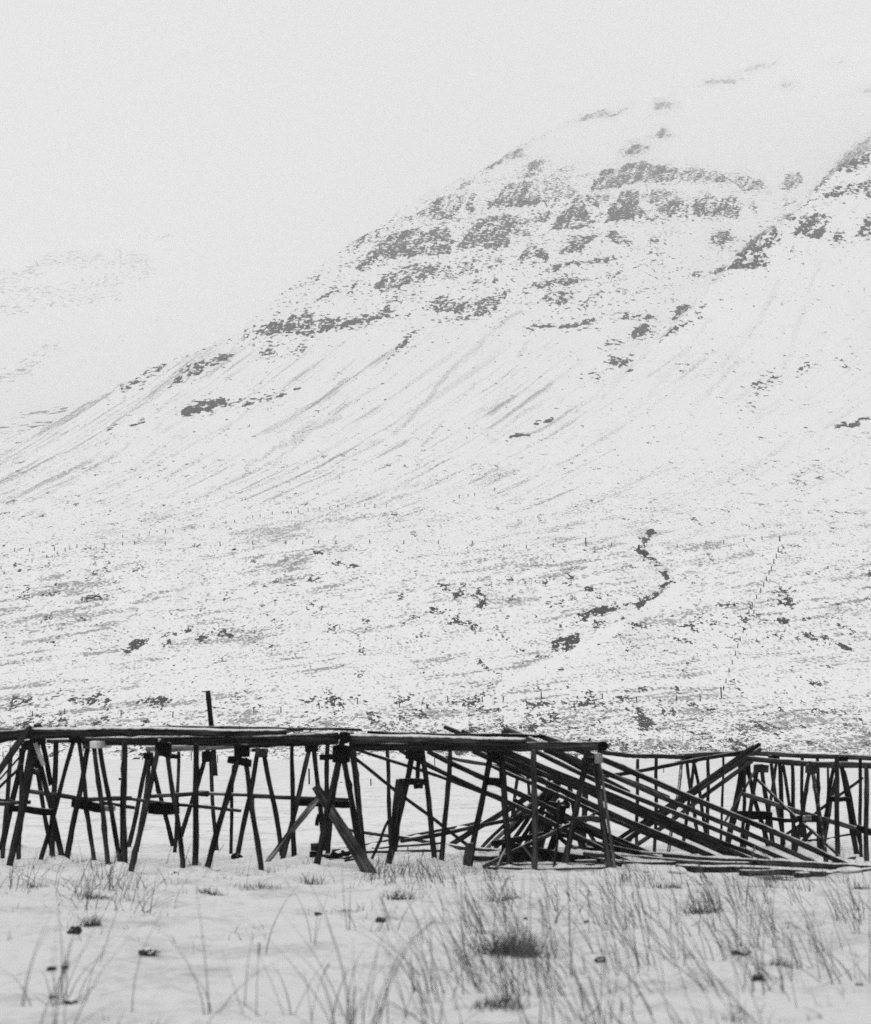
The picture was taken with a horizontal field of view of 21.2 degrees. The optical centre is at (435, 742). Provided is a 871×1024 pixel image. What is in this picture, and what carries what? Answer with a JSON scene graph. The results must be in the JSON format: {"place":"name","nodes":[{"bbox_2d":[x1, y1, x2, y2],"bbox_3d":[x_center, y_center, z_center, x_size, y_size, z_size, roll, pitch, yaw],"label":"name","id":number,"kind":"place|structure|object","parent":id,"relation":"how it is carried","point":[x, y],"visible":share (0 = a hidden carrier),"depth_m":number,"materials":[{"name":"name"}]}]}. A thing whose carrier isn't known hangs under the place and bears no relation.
{"place":"outdoors","nodes":[
{"label":"outdoors","id":0,"kind":"place"},
{"bbox_2d":[0,227,249,439],"bbox_3d":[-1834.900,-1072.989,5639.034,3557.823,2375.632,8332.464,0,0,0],"label":"hill","id":1,"kind":"structure","parent":0,"point":[86,320],"depth_m":6370.45,"materials":[{"name":"snow"}]},
{"bbox_2d":[151,791,207,797],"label":"level pole","id":2,"kind":"object","parent":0,"point":[182,794],"visible":0.66,"depth_m":44.47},
{"bbox_2d":[0,45,870,759],"bbox_3d":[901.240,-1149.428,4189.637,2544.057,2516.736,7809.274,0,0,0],"label":"mountain","id":3,"kind":"structure","parent":0,"point":[668,297],"depth_m":666.75,"materials":[{"name":"snow"}]},
{"bbox_2d":[32,692,700,716],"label":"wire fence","id":4,"kind":"object","parent":3,"relation":"on","point":[378,700],"visible":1,"depth_m":341.03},
{"bbox_2d":[0,695,870,756],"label":"rubble","id":5,"kind":"object","parent":3,"relation":"on","point":[692,739],"visible":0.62,"depth_m":323.59,"materials":[{"name":"stone"}]},
{"bbox_2d":[0,759,870,1023],"bbox_3d":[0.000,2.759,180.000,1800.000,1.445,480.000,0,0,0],"label":"ground","id":6,"kind":"structure","parent":0,"point":[173,997],"depth_m":28.31,"materials":[{"name":"snow"}]},
{"bbox_2d":[0,743,24,857],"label":"trestle","id":7,"kind":"object","parent":6,"relation":"on","point":[7,815],"visible":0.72,"depth_m":45.84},
{"bbox_2d":[0,724,32,774],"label":"leaning pole","id":8,"kind":"object","parent":6,"relation":"on","point":[15,747],"visible":1,"depth_m":41.09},
{"bbox_2d":[0,724,64,865],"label":"trestle","id":9,"kind":"object","parent":6,"relation":"on","point":[22,808],"visible":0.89,"depth_m":41.42,"materials":[{"name":"wood"}]},
{"bbox_2d":[0,729,31,742],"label":"rail","id":10,"kind":"object","parent":9,"relation":"on","point":[9,735],"visible":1,"depth_m":41.32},
{"bbox_2d":[16,740,48,859],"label":"trestle","id":11,"kind":"object","parent":6,"relation":"on","point":[36,772],"visible":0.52,"depth_m":43.92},
{"bbox_2d":[49,743,58,855],"bbox_3d":[-7.246,1.176,44.092,0.136,2.459,0.128,2,0,0],"label":"post","id":12,"kind":"object","parent":6,"relation":"on","point":[55,782],"visible":0.56,"depth_m":44.04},
{"bbox_2d":[38,737,96,860],"bbox_3d":[-6.748,1.149,42.884,1.528,2.508,0.312,0,0,31],"label":"trestle","id":13,"kind":"object","parent":6,"relation":"on","point":[72,741],"visible":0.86,"depth_m":42.79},
{"bbox_2d":[30,789,83,799],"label":"level pole","id":14,"kind":"object","parent":13,"relation":"attached to","point":[54,794],"visible":0.58,"depth_m":42.97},
{"bbox_2d":[75,913,102,926],"bbox_3d":[-4.097,2.119,27.588,0.442,0.207,0.396,0,0,24],"label":"grass tuft","id":15,"kind":"object","parent":6,"relation":"on","point":[94,920],"visible":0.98,"depth_m":27.54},
{"bbox_2d":[64,741,120,863],"bbox_3d":[-6.154,1.188,41.599,0.995,2.432,2.261,0,0,-13],"label":"trestle","id":16,"kind":"object","parent":6,"relation":"on","point":[78,803],"visible":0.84,"depth_m":42.15,"materials":[{"name":"wood"}]},
{"bbox_2d":[127,797,240,811],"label":"level pole","id":17,"kind":"object","parent":16,"relation":"attached to","point":[190,805],"visible":0.67,"depth_m":42.58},
{"bbox_2d":[81,732,338,747],"bbox_3d":[-4.013,-0.021,41.152,4.715,0.267,0.268,-1,0,11],"label":"rail","id":18,"kind":"object","parent":16,"relation":"on","point":[296,740],"visible":0.92,"depth_m":40.98,"materials":[{"name":"wood"}]},
{"bbox_2d":[30,726,286,738],"bbox_3d":[-4.899,-0.184,41.111,4.570,0.220,0.207,0,0,3],"label":"rail","id":19,"kind":"object","parent":18,"relation":"on","point":[65,732],"visible":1,"depth_m":41.06,"materials":[{"name":"wood"}]},
{"bbox_2d":[220,726,300,731],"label":"rail","id":20,"kind":"object","parent":18,"relation":"on","point":[246,727],"visible":0.78,"depth_m":41.58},
{"bbox_2d":[120,741,127,862],"bbox_3d":[-5.440,1.187,40.591,0.142,2.438,0.147,0,0,0],"label":"post","id":21,"kind":"object","parent":6,"relation":"on","point":[123,825],"visible":0.85,"depth_m":40.54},
{"bbox_2d":[127,751,178,851],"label":"trestle","id":22,"kind":"object","parent":6,"relation":"on","point":[148,756],"visible":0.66,"depth_m":47.81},
{"bbox_2d":[128,738,185,871],"bbox_3d":[-4.691,1.164,39.747,0.940,2.471,2.037,0,0,0],"label":"trestle","id":23,"kind":"object","parent":6,"relation":"on","point":[165,750],"visible":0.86,"depth_m":40.14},
{"bbox_2d":[173,751,179,852],"bbox_3d":[-5.245,1.292,47.146,0.090,2.227,0.097,3,0,0],"label":"post","id":24,"kind":"object","parent":6,"relation":"on","point":[177,791],"visible":0.61,"depth_m":47.12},
{"bbox_2d":[192,744,200,865],"bbox_3d":[-4.008,1.213,38.900,0.136,2.385,0.123,1,0,0],"label":"post","id":25,"kind":"object","parent":6,"relation":"on","point":[196,780],"visible":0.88,"depth_m":38.87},
{"bbox_2d":[181,750,218,850],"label":"trestle","id":26,"kind":"object","parent":6,"relation":"on","point":[206,755],"visible":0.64,"depth_m":48.88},
{"bbox_2d":[229,765,233,853],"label":"post","id":27,"kind":"object","parent":6,"relation":"on","point":[231,830],"visible":0.54,"depth_m":46.48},
{"bbox_2d":[205,744,263,870],"bbox_3d":[-3.393,1.205,39.701,1.069,2.366,1.922,0,0,0],"label":"trestle","id":28,"kind":"object","parent":6,"relation":"on","point":[240,752],"visible":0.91,"depth_m":39.90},
{"bbox_2d":[235,748,282,855],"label":"trestle","id":29,"kind":"object","parent":6,"relation":"on","point":[262,753],"visible":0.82,"depth_m":45.13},
{"bbox_2d":[146,745,261,751],"bbox_3d":[-4.506,0.095,45.398,2.380,0.128,0.134,-2,0,10],"label":"rail","id":30,"kind":"object","parent":29,"relation":"on","point":[177,748],"visible":0.4,"depth_m":45.41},
{"bbox_2d":[206,690,217,775],"bbox_3d":[-4.377,-0.181,45.500,0.114,1.686,0.046,-5,0,0],"label":"tall plank","id":31,"kind":"object","parent":30,"relation":"attached to","point":[211,723],"visible":0.8,"depth_m":45.48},
{"bbox_2d":[209,792,270,797],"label":"level pole","id":32,"kind":"object","parent":29,"relation":"attached to","point":[238,794],"visible":0.72,"depth_m":45.17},
{"bbox_2d":[265,796,318,861],"bbox_3d":[-2.647,1.655,42.232,0.123,1.838,0.066,38,-24,0],"label":"leaning half log","id":33,"kind":"object","parent":6,"relation":"on","point":[314,802],"visible":0.8,"depth_m":42.26,"materials":[{"name":"grey wood"}]},
{"bbox_2d":[290,747,296,856],"bbox_3d":[-2.740,1.215,44.663,0.114,2.381,0.123,-1,0,0],"label":"post","id":34,"kind":"object","parent":6,"relation":"on","point":[292,815],"visible":0.76,"depth_m":44.63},
{"bbox_2d":[280,745,348,858],"bbox_3d":[-2.366,1.225,45.800,1.020,2.358,2.805,0,0,25],"label":"trestle","id":35,"kind":"object","parent":6,"relation":"on","point":[313,749],"visible":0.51,"depth_m":45.86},
{"bbox_2d":[254,795,347,801],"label":"level pole","id":36,"kind":"object","parent":35,"relation":"attached to","point":[287,797],"visible":0.6,"depth_m":45.37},
{"bbox_2d":[319,745,337,853],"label":"trestle","id":37,"kind":"object","parent":6,"relation":"on","point":[326,757],"visible":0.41,"depth_m":44.42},
{"bbox_2d":[325,850,353,861],"bbox_3d":[-1.752,2.138,43.375,0.678,0.250,0.872,0,0,-12],"label":"scrap pile","id":38,"kind":"object","parent":6,"relation":"on","point":[336,855],"visible":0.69,"depth_m":43.38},
{"bbox_2d":[314,732,366,864],"bbox_3d":[-1.519,1.109,42.082,0.660,2.597,4.010,0,0,13],"label":"trestle","id":39,"kind":"object","parent":6,"relation":"on","point":[343,754],"visible":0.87,"depth_m":41.09,"materials":[{"name":"grey wood"}]},
{"bbox_2d":[367,731,465,735],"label":"rail","id":40,"kind":"object","parent":39,"relation":"on","point":[379,732],"visible":0.62,"depth_m":41.18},
{"bbox_2d":[457,733,545,737],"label":"rail","id":41,"kind":"object","parent":40,"relation":"attached to","point":[504,735],"visible":0.87,"depth_m":41.28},
{"bbox_2d":[312,784,376,873],"bbox_3d":[-1.579,1.563,40.299,0.230,2.251,0.075,-34,-33,0],"label":"leaning plank","id":42,"kind":"object","parent":6,"relation":"on","point":[355,849],"visible":0.9,"depth_m":40.22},
{"bbox_2d":[385,751,390,843],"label":"post","id":43,"kind":"object","parent":6,"relation":"on","point":[388,790],"visible":0.59,"depth_m":49.38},
{"bbox_2d":[371,750,436,863],"bbox_3d":[-0.596,1.205,42.415,1.062,2.406,1.952,0,0,8],"label":"trestle","id":44,"kind":"object","parent":6,"relation":"on","point":[401,788],"visible":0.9,"depth_m":41.59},
{"bbox_2d":[378,884,433,899],"bbox_3d":[-0.522,2.140,32.646,0.855,0.333,0.819,0,0,-43],"label":"grass tuft","id":45,"kind":"object","parent":6,"relation":"on","point":[401,896],"visible":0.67,"depth_m":32.68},
{"bbox_2d":[348,827,464,849],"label":"lying pole","id":46,"kind":"object","parent":6,"relation":"on","point":[374,833],"visible":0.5,"depth_m":51.63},
{"bbox_2d":[332,820,481,851],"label":"lying pole","id":47,"kind":"object","parent":6,"relation":"on","point":[427,831],"visible":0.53,"depth_m":55.32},
{"bbox_2d":[357,758,466,844],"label":"fallen pole","id":48,"kind":"object","parent":6,"relation":"on","point":[408,800],"visible":0.7,"depth_m":44.92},
{"bbox_2d":[400,815,531,842],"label":"heaped pole","id":49,"kind":"object","parent":48,"relation":"on","point":[496,822],"visible":0.81,"depth_m":46.00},
{"bbox_2d":[0,840,870,1023],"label":"grass","id":50,"kind":"structure","parent":6,"relation":"on","point":[465,964],"depth_m":22.03,"materials":[{"name":"plant"}]},
{"bbox_2d":[439,751,451,860],"bbox_3d":[0.187,1.260,42.804,0.119,2.296,0.131,5,0,0],"label":"post","id":51,"kind":"object","parent":6,"relation":"on","point":[445,809],"visible":0.84,"depth_m":42.76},
{"bbox_2d":[463,752,512,865],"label":"trestle","id":52,"kind":"object","parent":6,"relation":"on","point":[501,781],"visible":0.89,"depth_m":41.03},
{"bbox_2d":[449,793,530,843],"bbox_3d":[1.116,1.623,48.200,0.057,0.134,3.937,-36,0,-30],"label":"heaped plank","id":53,"kind":"object","parent":6,"relation":"on","point":[468,833],"visible":0.51,"depth_m":48.13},
{"bbox_2d":[452,988,536,1012],"bbox_3d":[0.529,2.174,19.453,0.668,0.242,0.702,0,0,-28],"label":"grass tuft","id":54,"kind":"object","parent":6,"relation":"on","point":[495,1004],"visible":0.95,"depth_m":19.44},
{"bbox_2d":[481,809,519,846],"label":"heaped pole","id":55,"kind":"object","parent":6,"relation":"on","point":[495,833],"visible":0.58,"depth_m":47.50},
{"bbox_2d":[356,750,553,814],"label":"fallen pole","id":56,"kind":"object","parent":55,"relation":"on","point":[405,765],"visible":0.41,"depth_m":44.40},
{"bbox_2d":[399,751,630,860],"bbox_3d":[1.483,1.189,43.099,4.789,0.144,0.147,26,0,-2],"label":"fallen pole","id":57,"kind":"object","parent":6,"relation":"on","point":[518,807],"visible":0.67,"depth_m":43.06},
{"bbox_2d":[458,921,577,959],"bbox_3d":[0.846,2.116,24.171,1.285,0.520,1.314,0,0,0],"label":"grass tuft","id":58,"kind":"object","parent":6,"relation":"on","point":[507,948],"visible":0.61,"depth_m":24.00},
{"bbox_2d":[483,823,569,868],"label":"heaped pole","id":59,"kind":"object","parent":6,"relation":"on","point":[540,838],"visible":0.66,"depth_m":41.72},
{"bbox_2d":[531,750,537,869],"bbox_3d":[1.716,1.265,40.274,0.127,2.280,0.142,0,0,0],"label":"post","id":60,"kind":"object","parent":6,"relation":"on","point":[534,823],"visible":0.84,"depth_m":40.23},
{"bbox_2d":[427,751,648,850],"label":"fallen pole","id":61,"kind":"object","parent":6,"relation":"on","point":[526,797],"visible":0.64,"depth_m":44.32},
{"bbox_2d":[517,782,559,843],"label":"heaped pole","id":62,"kind":"object","parent":6,"relation":"on","point":[529,827],"visible":0.37,"depth_m":45.09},
{"bbox_2d":[491,828,575,846],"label":"heaped pole","id":63,"kind":"object","parent":62,"relation":"on","point":[513,840],"visible":0.5,"depth_m":45.11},
{"bbox_2d":[487,866,605,870],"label":"lying pole","id":64,"kind":"object","parent":6,"relation":"on","point":[557,869],"visible":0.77,"depth_m":40.25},
{"bbox_2d":[553,800,559,865],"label":"post","id":65,"kind":"object","parent":6,"relation":"on","point":[557,832],"visible":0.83,"depth_m":40.58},
{"bbox_2d":[547,804,566,849],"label":"heaped pole","id":66,"kind":"object","parent":6,"relation":"on","point":[551,844],"visible":0.52,"depth_m":44.71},
{"bbox_2d":[538,779,583,849],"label":"trestle","id":67,"kind":"object","parent":6,"relation":"on","point":[552,802],"visible":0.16,"depth_m":46.82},
{"bbox_2d":[445,755,498,766],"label":"fallen pole","id":68,"kind":"object","parent":67,"relation":"on","point":[468,761],"visible":0.4,"depth_m":46.16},
{"bbox_2d":[501,842,621,866],"bbox_3d":[2.249,2.133,42.101,2.751,0.345,0.086,8,0,41],"label":"heaped plank","id":69,"kind":"object","parent":6,"relation":"on","point":[545,855],"visible":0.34,"depth_m":42.25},
{"bbox_2d":[543,751,629,791],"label":"fallen pole","id":70,"kind":"object","parent":6,"relation":"on","point":[609,781],"visible":0.43,"depth_m":43.88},
{"bbox_2d":[561,738,615,867],"bbox_3d":[2.861,1.165,40.537,0.787,2.492,1.345,0,0,-43],"label":"trestle","id":71,"kind":"object","parent":6,"relation":"on","point":[596,760],"visible":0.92,"depth_m":40.76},
{"bbox_2d":[513,741,606,751],"bbox_3d":[2.148,0.078,40.553,1.701,0.192,0.193,0,0,10],"label":"rail","id":72,"kind":"object","parent":71,"relation":"on","point":[564,746],"visible":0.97,"depth_m":40.48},
{"bbox_2d":[348,734,525,746],"bbox_3d":[-0.002,-0.046,40.543,3.175,0.185,0.207,1,0,-2],"label":"rail","id":73,"kind":"object","parent":72,"relation":"attached to","point":[439,739],"visible":1,"depth_m":40.50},
{"bbox_2d":[350,743,527,751],"bbox_3d":[0.092,0.076,40.700,3.166,0.174,0.181,1,0,0],"label":"rail","id":74,"kind":"object","parent":72,"relation":"attached to","point":[397,747],"visible":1,"depth_m":40.64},
{"bbox_2d":[547,813,638,850],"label":"heaped pole","id":75,"kind":"object","parent":6,"relation":"on","point":[587,831],"visible":0.56,"depth_m":44.99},
{"bbox_2d":[472,752,714,855],"bbox_3d":[3.093,1.215,44.205,5.461,0.183,0.166,24,0,-17],"label":"fallen pole","id":76,"kind":"object","parent":6,"relation":"on","point":[612,814],"visible":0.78,"depth_m":44.25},
{"bbox_2d":[491,764,697,853],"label":"fallen pole","id":77,"kind":"object","parent":6,"relation":"on","point":[557,794],"visible":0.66,"depth_m":44.59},
{"bbox_2d":[443,724,753,857],"bbox_3d":[3.155,0.990,43.218,6.728,0.131,0.131,23,0,-14],"label":"fallen pole","id":78,"kind":"object","parent":6,"relation":"on","point":[456,731],"visible":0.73,"depth_m":43.40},
{"bbox_2d":[559,832,660,856],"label":"heaped pole","id":79,"kind":"object","parent":6,"relation":"on","point":[616,848],"visible":0.48,"depth_m":44.01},
{"bbox_2d":[484,752,736,855],"bbox_3d":[3.403,1.165,43.789,5.722,0.185,0.162,23,0,-17],"label":"fallen pole","id":80,"kind":"object","parent":6,"relation":"on","point":[525,767],"visible":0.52,"depth_m":43.78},
{"bbox_2d":[461,729,770,858],"bbox_3d":[3.500,1.075,43.028,6.693,0.135,0.149,23,0,-11],"label":"fallen pole","id":81,"kind":"object","parent":6,"relation":"on","point":[645,809],"visible":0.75,"depth_m":43.07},
{"bbox_2d":[575,859,675,864],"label":"lying pole","id":82,"kind":"object","parent":6,"relation":"on","point":[627,861],"visible":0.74,"depth_m":41.59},
{"bbox_2d":[653,756,657,851],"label":"post","id":83,"kind":"object","parent":6,"relation":"on","point":[655,788],"visible":0.57,"depth_m":46.27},
{"bbox_2d":[503,728,817,861],"bbox_3d":[4.225,1.035,42.409,6.513,0.111,0.150,23,0,-4],"label":"fallen pole","id":84,"kind":"object","parent":6,"relation":"on","point":[692,810],"visible":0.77,"depth_m":42.42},
{"bbox_2d":[536,750,790,859],"bbox_3d":[4.080,1.158,42.809,6.068,0.157,0.188,24,0,-4],"label":"fallen pole","id":85,"kind":"object","parent":6,"relation":"on","point":[657,805],"visible":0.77,"depth_m":42.81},
{"bbox_2d":[583,852,750,864],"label":"lying pole","id":86,"kind":"object","parent":6,"relation":"on","point":[681,861],"visible":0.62,"depth_m":42.51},
{"bbox_2d":[667,756,705,851],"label":"trestle","id":87,"kind":"object","parent":6,"relation":"on","point":[691,779],"visible":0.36,"depth_m":50.85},
{"bbox_2d":[597,750,685,758],"bbox_3d":[4.236,0.263,46.747,0.114,0.135,8.866,3,0,16],"label":"rail","id":88,"kind":"object","parent":87,"relation":"on","point":[643,756],"visible":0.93,"depth_m":46.15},
{"bbox_2d":[604,750,743,777],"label":"leaning pole","id":89,"kind":"object","parent":87,"relation":"on","point":[693,760],"visible":0.67,"depth_m":47.84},
{"bbox_2d":[678,751,736,757],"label":"rail","id":90,"kind":"object","parent":87,"relation":"on","point":[697,754],"visible":0.45,"depth_m":50.95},
{"bbox_2d":[754,751,870,760],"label":"rail","id":91,"kind":"object","parent":90,"relation":"attached to","point":[810,755],"visible":0.8,"depth_m":50.95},
{"bbox_2d":[624,744,754,840],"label":"leaning pole","id":92,"kind":"object","parent":6,"relation":"on","point":[709,777],"visible":0.66,"depth_m":46.48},
{"bbox_2d":[618,742,760,838],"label":"leaning pole","id":93,"kind":"object","parent":6,"relation":"on","point":[643,821],"visible":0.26,"depth_m":48.23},
{"bbox_2d":[659,888,723,914],"bbox_3d":[3.280,2.093,29.538,0.895,0.532,0.631,0,0,33],"label":"grass tuft","id":94,"kind":"object","parent":6,"relation":"on","point":[692,911],"visible":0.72,"depth_m":29.45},
{"bbox_2d":[539,733,847,862],"bbox_3d":[4.695,1.039,41.731,6.162,0.164,0.181,23,0,5],"label":"fallen pole","id":95,"kind":"object","parent":6,"relation":"on","point":[716,808],"visible":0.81,"depth_m":41.67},
{"bbox_2d":[635,761,752,845],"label":"leaning pole","id":96,"kind":"object","parent":6,"relation":"on","point":[713,788],"visible":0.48,"depth_m":46.57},
{"bbox_2d":[628,747,761,841],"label":"leaning pole","id":97,"kind":"object","parent":6,"relation":"on","point":[722,773],"visible":0.64,"depth_m":46.40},
{"bbox_2d":[706,760,709,833],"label":"post","id":98,"kind":"object","parent":6,"relation":"on","point":[708,787],"visible":0.45,"depth_m":51.90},
{"bbox_2d":[675,864,793,875],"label":"lying pole","id":99,"kind":"object","parent":6,"relation":"on","point":[716,868],"visible":0.54,"depth_m":38.98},
{"bbox_2d":[740,770,745,846],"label":"post","id":100,"kind":"object","parent":6,"relation":"on","point":[744,804],"visible":0.61,"depth_m":47.11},
{"bbox_2d":[724,761,796,847],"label":"trestle","id":101,"kind":"object","parent":6,"relation":"on","point":[758,814],"visible":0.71,"depth_m":47.41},
{"bbox_2d":[662,853,870,869],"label":"lying pole","id":102,"kind":"object","parent":6,"relation":"on","point":[799,864],"visible":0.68,"depth_m":40.76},
{"bbox_2d":[765,755,796,844],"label":"trestle","id":103,"kind":"object","parent":6,"relation":"on","point":[773,770],"visible":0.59,"depth_m":49.99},
{"bbox_2d":[778,764,784,845],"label":"post","id":104,"kind":"object","parent":6,"relation":"on","point":[781,796],"visible":0.61,"depth_m":48.92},
{"bbox_2d":[739,868,826,876],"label":"lying pole","id":105,"kind":"object","parent":6,"relation":"on","point":[759,872],"visible":0.77,"depth_m":37.92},
{"bbox_2d":[791,766,795,849],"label":"post","id":106,"kind":"object","parent":6,"relation":"on","point":[793,829],"visible":0.63,"depth_m":47.10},
{"bbox_2d":[751,772,840,856],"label":"brace pole","id":107,"kind":"object","parent":6,"relation":"on","point":[775,797],"visible":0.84,"depth_m":45.56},
{"bbox_2d":[800,758,803,837],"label":"post","id":108,"kind":"object","parent":6,"relation":"on","point":[801,786],"visible":0.52,"depth_m":54.10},
{"bbox_2d":[793,764,828,861],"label":"trestle","id":109,"kind":"object","parent":6,"relation":"on","point":[811,770],"visible":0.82,"depth_m":44.36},
{"bbox_2d":[745,756,807,765],"bbox_3d":[6.794,0.374,45.897,1.343,0.130,0.122,5,0,9],"label":"rail","id":110,"kind":"object","parent":109,"relation":"on","point":[792,762],"visible":0.9,"depth_m":45.87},
{"bbox_2d":[741,792,870,835],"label":"brace pole","id":111,"kind":"object","parent":109,"relation":"attached to","point":[792,809],"visible":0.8,"depth_m":45.87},
{"bbox_2d":[807,761,870,768],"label":"rail","id":112,"kind":"object","parent":109,"relation":"on","point":[829,764],"visible":0.74,"depth_m":45.64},
{"bbox_2d":[816,757,820,847],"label":"post","id":113,"kind":"object","parent":6,"relation":"on","point":[819,789],"visible":0.48,"depth_m":48.23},
{"bbox_2d":[794,867,870,877],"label":"lying pole","id":114,"kind":"object","parent":6,"relation":"on","point":[802,874],"visible":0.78,"depth_m":37.61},
{"bbox_2d":[834,755,839,856],"bbox_3d":[7.456,1.316,43.166,0.110,2.177,0.123,-1,0,0],"label":"post","id":115,"kind":"object","parent":6,"relation":"on","point":[836,809],"visible":0.81,"depth_m":43.13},
{"bbox_2d":[818,756,862,853],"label":"trestle","id":116,"kind":"object","parent":6,"relation":"on","point":[848,799],"visible":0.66,"depth_m":46.45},
{"bbox_2d":[858,758,862,856],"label":"post","id":117,"kind":"object","parent":6,"relation":"on","point":[860,806],"visible":0.84,"depth_m":45.04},
{"bbox_2d":[863,767,868,860],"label":"post","id":118,"kind":"object","parent":6,"relation":"on","point":[866,813],"visible":0.8,"depth_m":41.72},
{"bbox_2d":[0,0,870,320],"label":"sky","id":119,"kind":"structure","parent":0,"point":[272,137],"materials":[{"name":"white"}]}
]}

